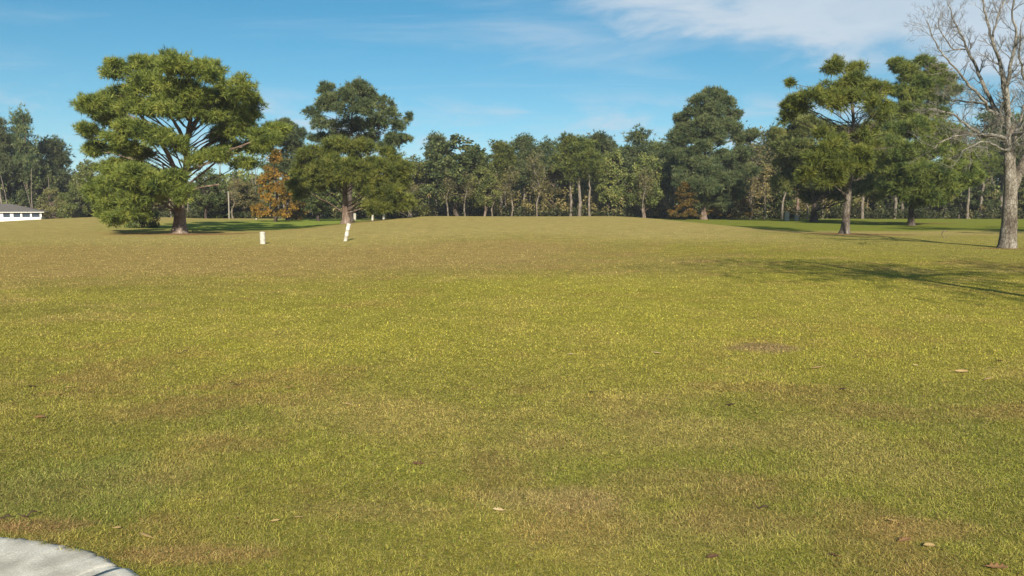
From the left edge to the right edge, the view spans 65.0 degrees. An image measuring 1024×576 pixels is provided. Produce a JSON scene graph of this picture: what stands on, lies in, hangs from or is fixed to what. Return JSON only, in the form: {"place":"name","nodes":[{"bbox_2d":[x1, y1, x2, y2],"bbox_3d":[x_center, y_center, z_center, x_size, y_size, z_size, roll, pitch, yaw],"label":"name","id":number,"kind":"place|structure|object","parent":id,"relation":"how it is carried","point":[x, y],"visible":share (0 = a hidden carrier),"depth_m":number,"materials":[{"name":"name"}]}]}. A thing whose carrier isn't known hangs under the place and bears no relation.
{"place":"outdoors","nodes":[
{"label":"outdoors","id":0,"kind":"place"},
{"bbox_2d":[0,537,138,575],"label":"pavement","id":1,"kind":"structure","parent":0,"point":[21,557],"depth_m":3.70,"materials":[{"name":"concrete"}]},
{"bbox_2d":[0,215,1023,575],"bbox_3d":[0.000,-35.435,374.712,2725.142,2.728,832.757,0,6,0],"label":"ground","id":2,"kind":"structure","parent":0,"point":[448,231],"depth_m":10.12,"materials":[{"name":"green plant"}]},
{"bbox_2d":[0,116,17,203],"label":"pine tree","id":3,"kind":"object","parent":2,"relation":"on","point":[6,170],"visible":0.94,"depth_m":114.40,"materials":[{"name":"green plant"}]},
{"bbox_2d":[0,130,44,205],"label":"oak tree","id":4,"kind":"object","parent":2,"relation":"on","point":[11,198],"visible":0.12,"depth_m":120.19,"materials":[{"name":"green plant"}]},
{"bbox_2d":[0,204,47,220],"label":"white house","id":5,"kind":"structure","parent":2,"relation":"on","point":[11,212],"depth_m":102.85,"materials":[{"name":"paint"}]},
{"bbox_2d":[2,102,46,206],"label":"pine tree","id":6,"kind":"object","parent":2,"relation":"on","point":[19,149],"visible":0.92,"depth_m":115.94,"materials":[{"name":"green plant"}]},
{"bbox_2d":[16,510,36,516],"bbox_3d":[-2.578,1.204,4.272,0.097,0.030,0.030,-4,7,-33],"label":"fallen twig","id":7,"kind":"object","parent":2,"relation":"on","point":[28,514],"visible":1,"depth_m":4.27,"materials":[{"name":"brown wood"}]},
{"bbox_2d":[13,148,60,209],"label":"oak tree","id":8,"kind":"object","parent":2,"relation":"on","point":[21,193],"visible":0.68,"depth_m":117.45,"materials":[{"name":"green plant"}]},
{"bbox_2d":[34,187,65,218],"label":"leafy tree","id":9,"kind":"object","parent":2,"relation":"on","point":[48,193],"visible":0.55,"depth_m":110.80,"materials":[{"name":"green plant"}]},
{"bbox_2d":[32,134,75,198],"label":"pine tree","id":10,"kind":"object","parent":2,"relation":"on","point":[54,154],"visible":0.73,"depth_m":121.78,"materials":[{"name":"green plant"}]},
{"bbox_2d":[56,180,89,217],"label":"leafy tree","id":11,"kind":"object","parent":2,"relation":"on","point":[70,204],"visible":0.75,"depth_m":106.74,"materials":[{"name":"green plant"}]},
{"bbox_2d":[65,159,97,216],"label":"oak tree","id":12,"kind":"object","parent":2,"relation":"on","point":[85,170],"visible":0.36,"depth_m":111.68,"materials":[{"name":"green plant"}]},
{"bbox_2d":[123,207,160,227],"bbox_3d":[-27.608,-5.439,59.913,2.565,2.274,2.506,4,7,35],"label":"shrub","id":13,"kind":"object","parent":2,"relation":"on","point":[152,224],"visible":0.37,"depth_m":59.77,"materials":[{"name":"green plant"}]},
{"bbox_2d":[139,532,153,537],"bbox_3d":[-1.829,1.238,4.023,0.090,0.009,0.032,13,-4,17],"label":"fallen leaf","id":14,"kind":"object","parent":2,"relation":"on","point":[145,534],"visible":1,"depth_m":4.03,"materials":[{"name":"beige plant"}]},
{"bbox_2d":[152,164,173,213],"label":"oak tree","id":15,"kind":"object","parent":2,"relation":"on","point":[156,207],"visible":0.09,"depth_m":114.60,"materials":[{"name":"green plant"}]},
{"bbox_2d":[66,45,294,233],"bbox_3d":[-20.866,-9.647,51.429,15.509,12.605,12.620,0,6,0],"label":"pine tree","id":16,"kind":"object","parent":2,"relation":"on","point":[232,105],"visible":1,"depth_m":48.02,"materials":[{"name":"green plant"}]},
{"bbox_2d":[187,167,227,217],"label":"oak tree","id":17,"kind":"object","parent":2,"relation":"on","point":[214,201],"visible":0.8,"depth_m":102.84,"materials":[{"name":"green plant"}]},
{"bbox_2d":[203,191,244,217],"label":"tree","id":18,"kind":"object","parent":2,"relation":"on","point":[212,214],"visible":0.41,"depth_m":106.63,"materials":[{"name":"green plant"}]},
{"bbox_2d":[228,191,229,218],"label":"pale pole","id":19,"kind":"object","parent":2,"relation":"on","point":[228,207],"visible":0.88,"depth_m":99.48,"materials":[{"name":"brown wood"}]},
{"bbox_2d":[223,177,246,217],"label":"thin tree","id":20,"kind":"object","parent":2,"relation":"on","point":[236,182],"visible":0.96,"depth_m":105.13,"materials":[{"name":"green plant"}]},
{"bbox_2d":[233,181,264,217],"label":"leafy tree","id":21,"kind":"object","parent":2,"relation":"on","point":[247,189],"visible":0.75,"depth_m":108.28,"materials":[{"name":"green plant"}]},
{"bbox_2d":[260,232,265,243],"bbox_3d":[-11.216,-2.186,36.163,0.257,0.704,0.257,0,6,0],"label":"marker post","id":22,"kind":"object","parent":2,"relation":"on","point":[262,237],"visible":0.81,"depth_m":36.06,"materials":[{"name":"white paint"}]},
{"bbox_2d":[249,148,298,221],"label":"cypress tree","id":23,"kind":"object","parent":2,"relation":"on","point":[275,212],"visible":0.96,"depth_m":82.94,"materials":[{"name":"plant"}]},
{"bbox_2d":[260,117,310,219],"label":"pine tree","id":24,"kind":"object","parent":2,"relation":"on","point":[294,140],"visible":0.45,"depth_m":89.81,"materials":[{"name":"green plant"}]},
{"bbox_2d":[280,196,308,219],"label":"shrub","id":25,"kind":"object","parent":2,"relation":"on","point":[300,205],"visible":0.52,"depth_m":95.14,"materials":[{"name":"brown plant"}]},
{"bbox_2d":[300,184,340,220],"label":"oak tree","id":26,"kind":"object","parent":2,"relation":"on","point":[317,205],"visible":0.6,"depth_m":88.79,"materials":[{"name":"green plant"}]},
{"bbox_2d":[343,223,350,240],"bbox_3d":[-7.739,-2.564,37.713,0.392,0.958,0.203,0,6,0],"label":"marker post","id":27,"kind":"object","parent":2,"relation":"on","point":[346,234],"visible":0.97,"depth_m":37.64,"materials":[{"name":"white plastic"}]},
{"bbox_2d":[280,133,420,223],"bbox_3d":[-12.699,-8.417,61.727,11.425,7.292,9.489,0,6,0],"label":"oak tree","id":28,"kind":"object","parent":2,"relation":"on","point":[326,165],"visible":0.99,"depth_m":59.33,"materials":[{"name":"green plant"}]},
{"bbox_2d":[299,75,414,222],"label":"pine tree","id":29,"kind":"object","parent":2,"relation":"on","point":[360,97],"visible":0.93,"depth_m":79.12,"materials":[{"name":"green plant"}]},
{"bbox_2d":[347,187,370,217],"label":"oak tree","id":30,"kind":"object","parent":2,"relation":"on","point":[354,194],"visible":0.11,"depth_m":110.19,"materials":[{"name":"green plant"}]},
{"bbox_2d":[393,154,432,216],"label":"leafy tree","id":31,"kind":"object","parent":2,"relation":"on","point":[419,174],"visible":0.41,"depth_m":106.82,"materials":[{"name":"green plant"}]},
{"bbox_2d":[406,183,419,216],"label":"thin tree","id":32,"kind":"object","parent":2,"relation":"on","point":[412,189],"visible":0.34,"depth_m":100.20,"materials":[{"name":"green plant"}]},
{"bbox_2d":[420,130,449,215],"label":"pine tree","id":33,"kind":"object","parent":2,"relation":"on","point":[436,137],"visible":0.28,"depth_m":109.77,"materials":[{"name":"green plant"}]},
{"bbox_2d":[437,170,458,215],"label":"thin tree","id":34,"kind":"object","parent":2,"relation":"on","point":[448,180],"visible":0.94,"depth_m":102.07,"materials":[{"name":"green plant"}]},
{"bbox_2d":[420,133,490,215],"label":"oak tree","id":35,"kind":"object","parent":2,"relation":"on","point":[468,156],"visible":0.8,"depth_m":103.15,"materials":[{"name":"green plant"}]},
{"bbox_2d":[456,170,474,215],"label":"thin tree","id":36,"kind":"object","parent":2,"relation":"on","point":[466,189],"visible":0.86,"depth_m":102.08,"materials":[{"name":"green plant"}]},
{"bbox_2d":[468,159,502,215],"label":"oak tree","id":37,"kind":"object","parent":2,"relation":"on","point":[487,171],"visible":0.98,"depth_m":102.50,"materials":[{"name":"green plant"}]},
{"bbox_2d":[480,171,509,215],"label":"thin tree","id":38,"kind":"object","parent":2,"relation":"on","point":[495,189],"visible":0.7,"depth_m":103.20,"materials":[{"name":"green plant"}]},
{"bbox_2d":[0,164,999,218],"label":"distant trunks","id":39,"kind":"object","parent":2,"relation":"on","point":[31,204],"visible":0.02,"depth_m":115.14,"materials":[{"name":"brown wood"}]},
{"bbox_2d":[486,138,520,212],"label":"pine tree","id":40,"kind":"object","parent":2,"relation":"on","point":[503,157],"visible":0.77,"depth_m":109.86,"materials":[{"name":"green plant"}]},
{"bbox_2d":[498,162,520,215],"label":"thin tree","id":41,"kind":"object","parent":2,"relation":"on","point":[514,176],"visible":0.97,"depth_m":104.06,"materials":[{"name":"green plant"}]},
{"bbox_2d":[497,151,522,200],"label":"pine tree","id":42,"kind":"object","parent":2,"relation":"on","point":[508,183],"visible":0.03,"depth_m":126.61,"materials":[{"name":"green plant"}]},
{"bbox_2d":[0,158,1021,218],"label":"distant woodland","id":43,"kind":"object","parent":2,"relation":"on","point":[249,177],"visible":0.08,"depth_m":125.35,"materials":[{"name":"green plant"}]},
{"bbox_2d":[16,186,1021,218],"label":"dry vegetation","id":44,"kind":"object","parent":2,"relation":"on","point":[628,198],"visible":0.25,"depth_m":109.26,"materials":[{"name":"green plant"}]},
{"bbox_2d":[508,131,546,215],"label":"pine tree","id":45,"kind":"object","parent":2,"relation":"on","point":[524,145],"visible":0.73,"depth_m":112.85,"materials":[{"name":"green plant"}]},
{"bbox_2d":[522,150,551,215],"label":"thin tree","id":46,"kind":"object","parent":2,"relation":"on","point":[534,164],"visible":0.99,"depth_m":107.06,"materials":[{"name":"green plant"}]},
{"bbox_2d":[530,136,564,214],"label":"pine tree","id":47,"kind":"object","parent":2,"relation":"on","point":[546,146],"visible":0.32,"depth_m":115.76,"materials":[{"name":"green plant"}]},
{"bbox_2d":[76,201,1023,218],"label":"undergrowth","id":48,"kind":"object","parent":2,"relation":"on","point":[924,213],"visible":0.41,"depth_m":109.14,"materials":[{"name":"green plant"}]},
{"bbox_2d":[538,167,573,212],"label":"leafy tree","id":49,"kind":"object","parent":2,"relation":"on","point":[551,177],"visible":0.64,"depth_m":110.59,"materials":[{"name":"green plant"}]},
{"bbox_2d":[550,141,568,187],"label":"pine tree","id":50,"kind":"object","parent":2,"relation":"on","point":[558,146],"visible":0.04,"depth_m":130.66,"materials":[{"name":"green plant"}]},
{"bbox_2d":[547,131,590,215],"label":"pine tree","id":51,"kind":"object","parent":2,"relation":"on","point":[563,139],"visible":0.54,"depth_m":105.85,"materials":[{"name":"green plant"}]},
{"bbox_2d":[551,134,605,215],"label":"pine tree","id":52,"kind":"object","parent":2,"relation":"on","point":[588,143],"visible":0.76,"depth_m":104.92,"materials":[{"name":"green plant"}]},
{"bbox_2d":[573,138,597,201],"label":"pine tree","id":53,"kind":"object","parent":2,"relation":"on","point":[591,183],"visible":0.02,"depth_m":128.85,"materials":[{"name":"green plant"}]},
{"bbox_2d":[572,147,609,215],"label":"tree","id":54,"kind":"object","parent":2,"relation":"on","point":[588,170],"visible":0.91,"depth_m":104.40,"materials":[{"name":"green plant"}]},
{"bbox_2d":[581,128,622,215],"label":"pine tree","id":55,"kind":"object","parent":2,"relation":"on","point":[603,141],"visible":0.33,"depth_m":113.59,"materials":[{"name":"green plant"}]},
{"bbox_2d":[594,139,623,204],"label":"pine tree","id":56,"kind":"object","parent":2,"relation":"on","point":[620,181],"visible":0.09,"depth_m":127.09,"materials":[{"name":"green plant"}]},
{"bbox_2d":[594,148,632,215],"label":"oak tree","id":57,"kind":"object","parent":2,"relation":"on","point":[616,192],"visible":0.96,"depth_m":108.11,"materials":[{"name":"green plant"}]},
{"bbox_2d":[618,122,664,209],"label":"pine tree","id":58,"kind":"object","parent":2,"relation":"on","point":[638,139],"visible":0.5,"depth_m":113.45,"materials":[{"name":"green plant"}]},
{"bbox_2d":[634,166,658,217],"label":"thin tree","id":59,"kind":"object","parent":2,"relation":"on","point":[641,177],"visible":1,"depth_m":102.11,"materials":[{"name":"green plant"}]},
{"bbox_2d":[625,152,668,217],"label":"oak tree","id":60,"kind":"object","parent":2,"relation":"on","point":[654,198],"visible":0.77,"depth_m":104.55,"materials":[{"name":"green plant"}]},
{"bbox_2d":[641,167,668,218],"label":"oak tree","id":61,"kind":"object","parent":2,"relation":"on","point":[662,185],"visible":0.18,"depth_m":108.47,"materials":[{"name":"green plant"}]},
{"bbox_2d":[646,146,669,203],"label":"pine tree","id":62,"kind":"object","parent":2,"relation":"on","point":[665,156],"visible":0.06,"depth_m":130.10,"materials":[{"name":"green plant"}]},
{"bbox_2d":[651,141,667,161],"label":"pine tree","id":63,"kind":"object","parent":2,"relation":"on","point":[656,150],"visible":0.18,"depth_m":131.04,"materials":[{"name":"green plant"}]},
{"bbox_2d":[656,125,689,208],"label":"pine tree","id":64,"kind":"object","parent":2,"relation":"on","point":[671,159],"visible":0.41,"depth_m":111.81,"materials":[{"name":"green plant"}]},
{"bbox_2d":[667,181,701,219],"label":"cypress tree","id":65,"kind":"object","parent":2,"relation":"on","point":[688,201],"visible":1,"depth_m":95.88,"materials":[{"name":"plant"}]},
{"bbox_2d":[707,553,718,556],"bbox_3d":[0.942,1.260,3.782,0.074,0.011,0.042,-2,9,-22],"label":"fallen leaf","id":66,"kind":"object","parent":2,"relation":"on","point":[712,555],"visible":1,"depth_m":3.79,"materials":[{"name":"brown plant"}]},
{"bbox_2d":[670,85,763,219],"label":"pine tree","id":67,"kind":"object","parent":2,"relation":"on","point":[707,128],"visible":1,"depth_m":97.23,"materials":[{"name":"green plant"}]},
{"bbox_2d":[699,180,755,219],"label":"cypress tree","id":68,"kind":"object","parent":2,"relation":"on","point":[742,201],"visible":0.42,"depth_m":100.02,"materials":[{"name":"green plant"}]},
{"bbox_2d":[728,120,774,218],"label":"thin tree","id":69,"kind":"object","parent":2,"relation":"on","point":[758,155],"visible":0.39,"depth_m":110.55,"materials":[{"name":"green plant"}]},
{"bbox_2d":[743,174,768,218],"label":"thin tree","id":70,"kind":"object","parent":2,"relation":"on","point":[751,185],"visible":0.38,"depth_m":102.36,"materials":[{"name":"green plant"}]},
{"bbox_2d":[749,163,776,218],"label":"thin tree","id":71,"kind":"object","parent":2,"relation":"on","point":[769,168],"visible":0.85,"depth_m":102.82,"materials":[{"name":"green plant"}]},
{"bbox_2d":[754,124,780,217],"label":"pine tree","id":72,"kind":"object","parent":2,"relation":"on","point":[764,140],"visible":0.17,"depth_m":116.03,"materials":[{"name":"green plant"}]},
{"bbox_2d":[758,156,796,218],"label":"oak tree","id":73,"kind":"object","parent":2,"relation":"on","point":[776,202],"visible":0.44,"depth_m":108.27,"materials":[{"name":"green plant"}]},
{"bbox_2d":[767,151,793,218],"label":"thin tree","id":74,"kind":"object","parent":2,"relation":"on","point":[782,205],"visible":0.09,"depth_m":104.25,"materials":[{"name":"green plant"}]},
{"bbox_2d":[785,212,788,220],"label":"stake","id":75,"kind":"object","parent":2,"relation":"on","point":[786,216],"visible":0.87,"depth_m":91.47,"materials":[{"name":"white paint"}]},
{"bbox_2d":[772,84,825,214],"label":"pine tree","id":76,"kind":"object","parent":2,"relation":"on","point":[808,135],"visible":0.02,"depth_m":109.28,"materials":[{"name":"green plant"}]},
{"bbox_2d":[795,186,808,218],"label":"thin tree","id":77,"kind":"object","parent":2,"relation":"on","point":[806,205],"visible":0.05,"depth_m":105.42,"materials":[{"name":"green plant"}]},
{"bbox_2d":[820,198,830,218],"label":"thin tree","id":78,"kind":"object","parent":2,"relation":"on","point":[823,206],"visible":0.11,"depth_m":107.17,"materials":[{"name":"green plant"}]},
{"bbox_2d":[767,111,895,221],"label":"pine tree","id":79,"kind":"object","parent":2,"relation":"on","point":[790,144],"visible":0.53,"depth_m":84.74,"materials":[{"name":"green plant"}]},
{"bbox_2d":[775,53,897,233],"bbox_3d":[19.617,-8.813,48.989,7.071,11.323,7.755,3,6,26],"label":"pine tree","id":80,"kind":"object","parent":2,"relation":"on","point":[836,155],"visible":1,"depth_m":47.52,"materials":[{"name":"green plant"}]},
{"bbox_2d":[818,194,859,215],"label":"oak tree","id":81,"kind":"object","parent":2,"relation":"on","point":[840,204],"visible":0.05,"depth_m":112.34,"materials":[{"name":"green plant"}]},
{"bbox_2d":[861,196,864,218],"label":"pine tree","id":82,"kind":"object","parent":2,"relation":"on","point":[862,209],"depth_m":107.38,"materials":[{"name":"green plant"}]},
{"bbox_2d":[855,194,898,217],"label":"oak tree","id":83,"kind":"object","parent":2,"relation":"on","point":[882,203],"visible":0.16,"depth_m":114.48,"materials":[{"name":"green plant"}]},
{"bbox_2d":[890,196,896,218],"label":"pine tree","id":84,"kind":"object","parent":2,"relation":"on","point":[895,203],"depth_m":108.35,"materials":[{"name":"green plant"}]},
{"bbox_2d":[898,536,910,540],"bbox_3d":[1.934,1.241,3.968,0.084,0.012,0.048,-8,8,-14],"label":"fallen leaf","id":85,"kind":"object","parent":2,"relation":"on","point":[906,538],"visible":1,"depth_m":3.97,"materials":[{"name":"brown plant"}]},
{"bbox_2d":[865,51,992,225],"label":"pine tree","id":86,"kind":"object","parent":2,"relation":"on","point":[914,184],"visible":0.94,"depth_m":69.08,"materials":[{"name":"green plant"}]},
{"bbox_2d":[923,542,934,545],"bbox_3d":[2.026,1.248,3.907,0.084,0.008,0.030,8,16,-25],"label":"fallen leaf","id":87,"kind":"object","parent":2,"relation":"on","point":[928,544],"visible":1,"depth_m":3.91,"materials":[{"name":"beige plant"}]},
{"bbox_2d":[908,176,956,216],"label":"oak tree","id":88,"kind":"object","parent":2,"relation":"on","point":[929,206],"visible":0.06,"depth_m":115.00,"materials":[{"name":"green plant"}]},
{"bbox_2d":[955,369,967,371],"bbox_3d":[4.495,0.832,8.050,0.166,0.015,0.059,-1,18,-11],"label":"fallen leaf","id":89,"kind":"object","parent":2,"relation":"on","point":[960,370],"visible":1,"depth_m":8.07,"materials":[{"name":"beige plant"}]},
{"bbox_2d":[903,0,1023,248],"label":"bare tree","id":90,"kind":"object","parent":2,"relation":"on","point":[1013,173],"visible":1,"depth_m":32.18,"materials":[{"name":"grey plant"}]},
{"bbox_2d":[958,180,1002,218],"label":"oak tree","id":91,"kind":"object","parent":2,"relation":"on","point":[976,193],"visible":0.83,"depth_m":110.09,"materials":[{"name":"green plant"}]},
{"bbox_2d":[966,154,995,218],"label":"pine tree","id":92,"kind":"object","parent":2,"relation":"on","point":[967,205],"visible":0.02,"depth_m":107.19,"materials":[{"name":"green plant"}]},
{"bbox_2d":[974,138,1003,218],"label":"pine tree","id":93,"kind":"object","parent":2,"relation":"on","point":[992,158],"visible":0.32,"depth_m":108.06,"materials":[{"name":"green plant"}]},
{"bbox_2d":[961,103,1020,198],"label":"pine tree","id":94,"kind":"object","parent":2,"relation":"on","point":[983,115],"visible":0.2,"depth_m":115.49,"materials":[{"name":"green plant"}]},
{"bbox_2d":[983,562,1007,567],"bbox_3d":[2.208,1.270,3.672,0.099,0.014,0.057,-4,10,24],"label":"fallen leaf","id":95,"kind":"object","parent":2,"relation":"on","point":[996,565],"visible":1,"depth_m":3.68,"materials":[{"name":"brown plant"}]},
{"bbox_2d":[993,121,1016,207],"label":"pine tree","id":96,"kind":"object","parent":2,"relation":"on","point":[1001,188],"visible":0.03,"depth_m":119.05,"materials":[{"name":"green plant"}]},
{"bbox_2d":[998,111,1023,217],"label":"pine tree","id":97,"kind":"object","parent":2,"relation":"on","point":[1017,149],"visible":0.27,"depth_m":111.92,"materials":[{"name":"green plant"}]},
{"bbox_2d":[1017,175,1023,210],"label":"oak tree","id":98,"kind":"object","parent":2,"relation":"on","point":[1021,195],"visible":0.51,"depth_m":111.50,"materials":[{"name":"green plant"}]},
{"bbox_2d":[0,0,1023,204],"label":"sky","id":99,"kind":"structure","parent":0,"point":[479,71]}
]}

